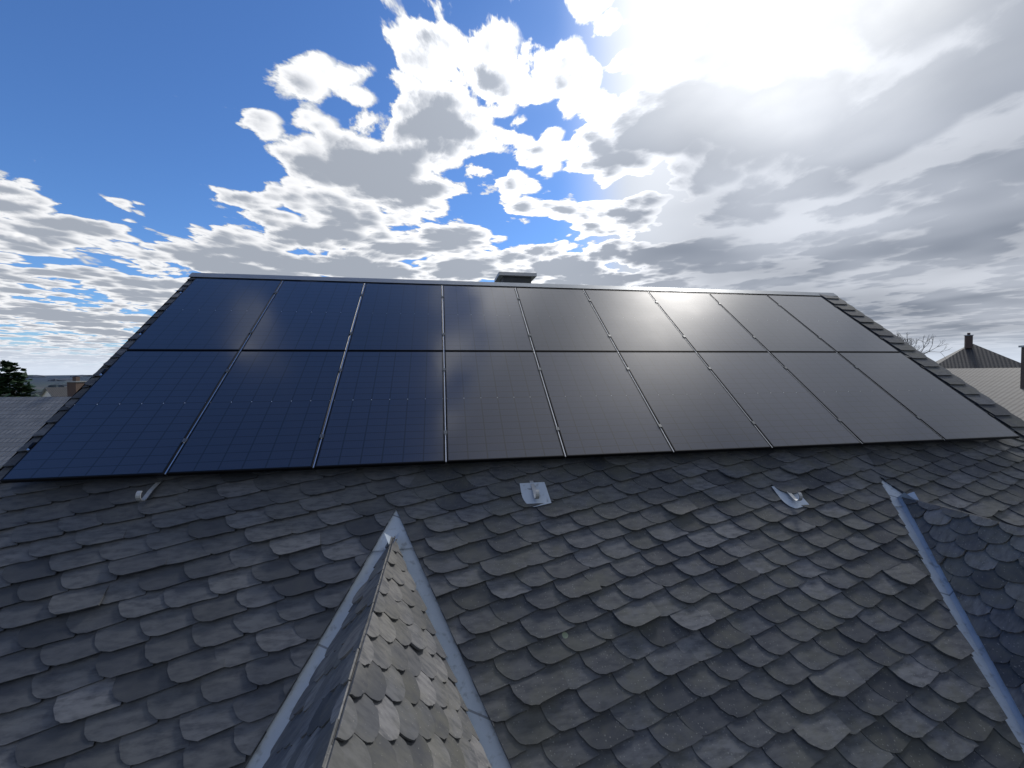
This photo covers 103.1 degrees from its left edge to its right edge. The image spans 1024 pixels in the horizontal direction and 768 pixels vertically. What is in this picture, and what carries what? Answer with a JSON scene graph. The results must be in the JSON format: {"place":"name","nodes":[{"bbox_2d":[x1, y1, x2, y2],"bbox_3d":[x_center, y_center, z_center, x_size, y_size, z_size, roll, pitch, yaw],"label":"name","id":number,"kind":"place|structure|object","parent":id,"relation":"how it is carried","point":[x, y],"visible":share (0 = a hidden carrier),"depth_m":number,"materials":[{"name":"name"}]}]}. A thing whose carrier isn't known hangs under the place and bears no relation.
{"place":"outdoors","nodes":[
{"label":"outdoors","id":0,"kind":"place"},
{"bbox_2d":[11,375,92,394],"bbox_3d":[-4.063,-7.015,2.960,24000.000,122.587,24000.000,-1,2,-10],"label":"terrain","id":1,"kind":"structure","parent":0,"point":[41,383],"depth_m":2046.29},
{"bbox_2d":[0,359,42,396],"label":"conifer tree","id":2,"kind":"object","parent":1,"relation":"on","point":[18,381],"visible":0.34,"depth_m":43.97,"materials":[{"name":"green plant"}]},
{"bbox_2d":[0,397,70,468],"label":"neighbouring roof","id":3,"kind":"structure","parent":1,"relation":"on","point":[23,420],"depth_m":24.24,"materials":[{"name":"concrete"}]},
{"bbox_2d":[65,377,86,396],"bbox_3d":[-28.761,0.652,26.866,0.720,2.250,0.720,0,2,2],"label":"chimney","id":4,"kind":"object","parent":3,"relation":"on","point":[75,385],"visible":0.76,"depth_m":26.57,"materials":[{"name":"brown brick"}]},
{"bbox_2d":[12,375,91,396],"bbox_3d":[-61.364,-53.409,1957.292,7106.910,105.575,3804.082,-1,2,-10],"label":"distant woods treeline","id":5,"kind":"object","parent":1,"relation":"on","point":[52,385],"visible":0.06,"depth_m":1984.42,"materials":[{"name":"green plant"}]},
{"bbox_2d":[39,387,66,396],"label":"town house","id":6,"kind":"structure","parent":1,"relation":"on","point":[54,392],"depth_m":79.86,"materials":[{"name":"stone"}]},
{"bbox_2d":[894,332,952,358],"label":"bare tree","id":7,"kind":"object","parent":1,"relation":"on","point":[924,346],"visible":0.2,"depth_m":45.68,"materials":[{"name":"brown plant"}]},
{"bbox_2d":[936,333,1020,368],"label":"neighbouring house roof","id":8,"kind":"structure","parent":1,"relation":"on","point":[969,354],"depth_m":47.53,"materials":[{"name":"metal"}]},
{"bbox_2d":[947,368,1023,420],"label":"neighbouring roof","id":9,"kind":"structure","parent":1,"relation":"on","point":[1001,387],"depth_m":19.36,"materials":[{"name":"tile"}]},
{"bbox_2d":[1018,345,1023,388],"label":"chimney","id":10,"kind":"object","parent":9,"relation":"on","point":[1022,369],"visible":1,"depth_m":17.96,"materials":[{"name":"grey metal"}]},
{"bbox_2d":[0,0,1023,374],"label":"sky","id":11,"kind":"structure","parent":0,"point":[869,154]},
{"bbox_2d":[332,300,1017,432],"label":"roof deck","id":12,"kind":"structure","parent":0,"point":[444,363],"depth_m":5.20,"materials":[{"name":"grey"}]},
{"bbox_2d":[245,510,510,767],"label":"dormer body","id":13,"kind":"object","parent":12,"relation":"on","point":[384,679],"visible":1,"depth_m":2.21,"materials":[{"name":"stone"}]},
{"bbox_2d":[0,273,836,470],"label":"ridge cap verge boards","id":14,"kind":"object","parent":12,"relation":"on","point":[222,275],"visible":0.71,"depth_m":6.73,"materials":[{"name":"metal"}]},
{"bbox_2d":[0,277,1023,767],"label":"roof slates","id":15,"kind":"object","parent":12,"relation":"on","point":[726,609],"visible":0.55,"depth_m":3.00,"materials":[{"name":"stone"}]},
{"bbox_2d":[135,482,160,500],"bbox_3d":[-2.984,0.883,3.346,0.034,0.108,0.261,-1,2,-10],"label":"roof hook","id":16,"kind":"object","parent":15,"relation":"attached to","point":[146,495],"visible":1,"depth_m":3.30,"materials":[{"name":"metal"}]},
{"bbox_2d":[0,278,1020,482],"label":"solar panels","id":17,"kind":"object","parent":15,"relation":"attached to","point":[199,376],"visible":1,"depth_m":4.79,"materials":[{"name":"blue"}]},
{"bbox_2d":[520,481,550,506],"bbox_3d":[0.220,0.967,3.721,0.260,0.141,0.291,-1,41,-10],"label":"roof hook","id":18,"kind":"object","parent":15,"relation":"attached to","point":[532,492],"visible":1,"depth_m":3.74,"materials":[{"name":"metal"}]},
{"bbox_2d":[772,486,808,507],"bbox_3d":[2.770,1.068,4.009,0.260,0.141,0.291,-1,41,-10],"label":"roof hook","id":19,"kind":"object","parent":15,"relation":"on","point":[796,500],"visible":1,"depth_m":3.99,"materials":[{"name":"metal"}]},
{"bbox_2d":[494,272,536,282],"bbox_3d":[0.060,-1.287,7.948,0.720,1.620,0.660,-1,2,-10],"label":"chimney","id":20,"kind":"object","parent":12,"relation":"on","point":[514,277],"visible":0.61,"depth_m":7.67,"materials":[{"name":"metal"}]},
{"bbox_2d":[882,480,1023,752],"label":"dormer body","id":21,"kind":"object","parent":12,"relation":"on","point":[974,564],"visible":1,"depth_m":3.31,"materials":[{"name":"stone"}]}
]}

